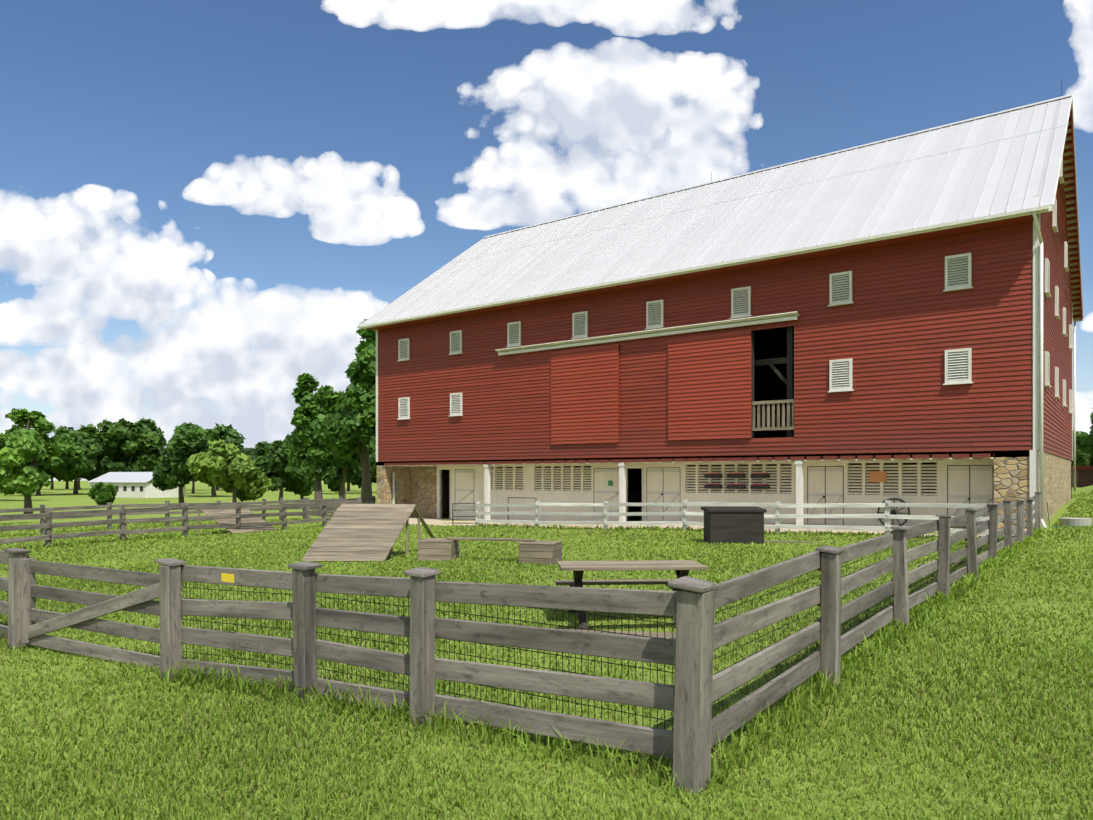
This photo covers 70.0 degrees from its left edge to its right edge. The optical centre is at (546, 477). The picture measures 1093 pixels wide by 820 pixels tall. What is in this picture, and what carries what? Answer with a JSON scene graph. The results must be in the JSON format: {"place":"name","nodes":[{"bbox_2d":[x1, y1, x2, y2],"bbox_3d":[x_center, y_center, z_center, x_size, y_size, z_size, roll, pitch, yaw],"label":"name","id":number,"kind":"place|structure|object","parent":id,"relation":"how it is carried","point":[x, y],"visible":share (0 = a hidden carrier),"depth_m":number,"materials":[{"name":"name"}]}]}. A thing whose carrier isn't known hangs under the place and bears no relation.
{"place":"outdoors","nodes":[
{"label":"outdoors","id":0,"kind":"place"},
{"bbox_2d":[0,522,1045,800],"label":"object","id":1,"kind":"structure","parent":0,"point":[928,606],"depth_m":6.18,"materials":[{"name":"green plant"}]},
{"bbox_2d":[0,480,1092,819],"bbox_3d":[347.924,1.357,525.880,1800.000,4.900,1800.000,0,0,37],"label":"ground","id":2,"kind":"structure","parent":0,"point":[58,496],"depth_m":6.14,"materials":[{"name":"green plant"}]},
{"bbox_2d":[0,407,62,513],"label":"tree","id":3,"kind":"object","parent":2,"relation":"on","point":[26,453],"visible":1,"depth_m":61.60,"materials":[{"name":"green plant"}]},
{"bbox_2d":[50,476,53,489],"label":"tree","id":4,"kind":"object","parent":2,"relation":"on","point":[52,486],"depth_m":240.55,"materials":[{"name":"brown plant"}]},
{"bbox_2d":[36,436,84,495],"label":"tree","id":5,"kind":"object","parent":2,"relation":"on","point":[67,463],"visible":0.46,"depth_m":163.36,"materials":[{"name":"green plant"}]},
{"bbox_2d":[56,478,68,488],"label":"tree","id":6,"kind":"object","parent":2,"relation":"on","point":[67,485],"depth_m":247.09,"materials":[{"name":"green plant"}]},
{"bbox_2d":[51,424,123,493],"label":"tree","id":7,"kind":"object","parent":2,"relation":"on","point":[94,443],"visible":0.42,"depth_m":172.87,"materials":[{"name":"green plant"}]},
{"bbox_2d":[78,473,104,489],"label":"tree","id":8,"kind":"object","parent":2,"relation":"on","point":[79,487],"depth_m":231.69,"materials":[{"name":"green plant"}]},
{"bbox_2d":[88,482,117,504],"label":"bush","id":9,"kind":"object","parent":2,"relation":"on","point":[100,493],"visible":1,"depth_m":96.59,"materials":[{"name":"green plant"}]},
{"bbox_2d":[97,456,111,473],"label":"tree","id":10,"kind":"object","parent":2,"relation":"on","point":[104,462],"visible":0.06,"depth_m":217.72,"materials":[{"name":"green plant"}]},
{"bbox_2d":[97,418,166,471],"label":"tree","id":11,"kind":"object","parent":2,"relation":"on","point":[144,443],"visible":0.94,"depth_m":177.80,"materials":[{"name":"green plant"}]},
{"bbox_2d":[90,482,185,497],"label":"stable walls","id":12,"kind":"structure","parent":2,"relation":"on","point":[149,490],"depth_m":145.17,"materials":[{"name":"white paint"}]},
{"bbox_2d":[92,486,142,490],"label":"windows","id":13,"kind":"structure","parent":12,"relation":"in","point":[132,488],"depth_m":145.78,"materials":[{"name":"black glass"}]},
{"bbox_2d":[87,472,152,482],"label":"roof","id":14,"kind":"structure","parent":12,"relation":"on","point":[127,477],"depth_m":149.02,"materials":[{"name":"grey metal"}]},
{"bbox_2d":[151,422,216,502],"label":"tree","id":15,"kind":"object","parent":2,"relation":"on","point":[171,468],"visible":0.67,"depth_m":97.95,"materials":[{"name":"green plant"}]},
{"bbox_2d":[0,496,375,546],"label":"paddock fence","id":16,"kind":"object","parent":2,"relation":"on","point":[323,508],"visible":0.79,"depth_m":32.28,"materials":[{"name":"grey wood"}]},
{"bbox_2d":[192,481,194,493],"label":"tree","id":17,"kind":"object","parent":2,"relation":"on","point":[193,487],"depth_m":181.05,"materials":[{"name":"brown plant"}]},
{"bbox_2d":[204,423,244,496],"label":"tree","id":18,"kind":"object","parent":2,"relation":"on","point":[228,434],"visible":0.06,"depth_m":149.48,"materials":[{"name":"green plant"}]},
{"bbox_2d":[187,439,271,501],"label":"tree","id":19,"kind":"object","parent":2,"relation":"on","point":[227,467],"visible":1,"depth_m":91.41,"materials":[{"name":"green plant"}]},
{"bbox_2d":[197,509,276,533],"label":"paddock ramp","id":20,"kind":"structure","parent":2,"relation":"on","point":[244,529],"depth_m":33.27,"materials":[{"name":"beige wood"}]},
{"bbox_2d":[240,447,257,459],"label":"tree","id":21,"kind":"object","parent":2,"relation":"on","point":[252,452],"visible":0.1,"depth_m":237.40,"materials":[{"name":"green plant"}]},
{"bbox_2d":[243,441,269,455],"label":"tree","id":22,"kind":"object","parent":2,"relation":"on","point":[260,447],"visible":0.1,"depth_m":256.23,"materials":[{"name":"green plant"}]},
{"bbox_2d":[252,434,308,500],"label":"tree","id":23,"kind":"object","parent":2,"relation":"on","point":[277,469],"visible":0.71,"depth_m":111.31,"materials":[{"name":"green plant"}]},
{"bbox_2d":[294,473,314,498],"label":"bush","id":24,"kind":"object","parent":2,"relation":"on","point":[309,489],"visible":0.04,"depth_m":118.95,"materials":[{"name":"green plant"}]},
{"bbox_2d":[287,373,339,499],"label":"tree","id":25,"kind":"object","parent":2,"relation":"on","point":[309,454],"visible":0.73,"depth_m":73.22,"materials":[{"name":"green plant"}]},
{"bbox_2d":[291,431,370,498],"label":"tree","id":26,"kind":"object","parent":2,"relation":"on","point":[337,484],"visible":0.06,"depth_m":94.70,"materials":[{"name":"green plant"}]},
{"bbox_2d":[311,319,375,503],"bbox_3d":[-15.367,-5.426,65.615,7.989,16.906,9.019,0,0,37],"label":"tree","id":27,"kind":"object","parent":2,"relation":"on","point":[344,426],"visible":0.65,"depth_m":63.00,"materials":[{"name":"green plant"}]},
{"bbox_2d":[338,468,361,493],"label":"tree","id":28,"kind":"object","parent":2,"relation":"on","point":[351,475],"depth_m":176.16,"materials":[{"name":"green plant"}]},
{"bbox_2d":[345,473,376,487],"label":"tree","id":29,"kind":"object","parent":2,"relation":"on","point":[359,482],"depth_m":195.29,"materials":[{"name":"green plant"}]},
{"bbox_2d":[302,504,434,561],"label":"wooden ramp","id":30,"kind":"structure","parent":2,"relation":"on","point":[358,532],"depth_m":19.91,"materials":[{"name":"beige wood"}]},
{"bbox_2d":[369,452,392,499],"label":"tree","id":31,"kind":"object","parent":2,"relation":"on","point":[373,462],"visible":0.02,"depth_m":115.85,"materials":[{"name":"green plant"}]},
{"bbox_2d":[418,537,561,564],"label":"pen crates","id":32,"kind":"object","parent":2,"relation":"on","point":[532,551],"visible":0.9,"depth_m":18.19,"materials":[{"name":"beige wood"}]},
{"bbox_2d":[452,497,536,525],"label":"pen tube gates","id":33,"kind":"object","parent":2,"relation":"on","point":[474,509],"visible":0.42,"depth_m":35.70,"materials":[{"name":"grey metal"}]},
{"bbox_2d":[0,492,1040,793],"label":"pen fence","id":34,"kind":"object","parent":2,"relation":"on","point":[698,688],"visible":0.92,"depth_m":6.11,"materials":[{"name":"grey wood"}]},
{"bbox_2d":[183,509,1024,767],"bbox_3d":[6.027,1.264,15.830,5.091,1.156,24.875,0,0,37],"label":"fence wire","id":35,"kind":"object","parent":34,"relation":"attached to","point":[957,547],"visible":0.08,"depth_m":5.71,"materials":[{"name":"black metal"}]},
{"bbox_2d":[569,570,689,629],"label":"bench legs","id":36,"kind":"object","parent":2,"relation":"on","point":[578,577],"visible":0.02,"depth_m":9.99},
{"bbox_2d":[555,560,707,584],"bbox_3d":[1.086,1.300,10.142,1.850,0.350,1.600,0,0,-3],"label":"pen table top","id":37,"kind":"object","parent":36,"relation":"on","point":[628,565],"visible":0.69,"depth_m":10.17,"materials":[{"name":"grey wood"}]},
{"bbox_2d":[409,517,1026,536],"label":"paved path","id":38,"kind":"structure","parent":2,"relation":"on","point":[428,521],"depth_m":32.27,"materials":[{"name":"grey concrete"}]},
{"bbox_2d":[359,83,1082,529],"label":"barn","id":39,"kind":"structure","parent":2,"relation":"on","point":[893,319],"depth_m":32.41,"materials":[{"name":"red wood"}]},
{"bbox_2d":[701,506,766,543],"bbox_3d":[5.440,1.409,22.755,1.680,1.080,0.982,0,0,-1],"label":"storage box","id":40,"kind":"object","parent":2,"relation":"on","point":[735,524],"visible":0.9,"depth_m":22.30,"materials":[{"name":"grey wood"}]},
{"bbox_2d":[475,500,1017,535],"bbox_3d":[5.033,1.635,28.342,21.106,1.845,0.190,0,0,39],"label":"white fence","id":41,"kind":"object","parent":2,"relation":"on","point":[777,516],"visible":0.73,"depth_m":27.23,"materials":[{"name":"white wood"}]},
{"bbox_2d":[566,540,965,638],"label":"pen planks","id":42,"kind":"object","parent":2,"relation":"on","point":[668,635],"visible":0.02,"depth_m":9.17,"materials":[{"name":"grey wood"}]},
{"bbox_2d":[1047,503,1078,526],"bbox_3d":[16.695,1.226,25.247,1.240,0.801,0.238,0,0,-5],"label":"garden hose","id":43,"kind":"object","parent":2,"relation":"on","point":[1049,521],"visible":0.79,"depth_m":25.21,"materials":[{"name":"green"}]},
{"bbox_2d":[1059,518,1091,526],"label":"concrete slab","id":44,"kind":"structure","parent":2,"relation":"on","point":[1075,521],"depth_m":25.32,"materials":[{"name":"grey concrete"}]},
{"bbox_2d":[1072,470,1092,487],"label":"shed","id":45,"kind":"structure","parent":2,"relation":"on","point":[1084,478],"depth_m":96.95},
{"bbox_2d":[1072,466,1092,469],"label":"roof","id":46,"kind":"structure","parent":45,"relation":"on","point":[1084,467],"depth_m":96.57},
{"bbox_2d":[1072,431,1092,465],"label":"tree","id":47,"kind":"object","parent":2,"relation":"on","point":[1083,459],"visible":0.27,"depth_m":135.27,"materials":[{"name":"green plant"}]},
{"bbox_2d":[1076,408,1092,454],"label":"tree","id":48,"kind":"object","parent":2,"relation":"on","point":[1084,443],"visible":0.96,"depth_m":93.83,"materials":[{"name":"green plant"}]},
{"bbox_2d":[0,0,1092,480],"label":"sky","id":49,"kind":"structure","parent":0,"point":[205,204],"materials":[{"name":"blue"}]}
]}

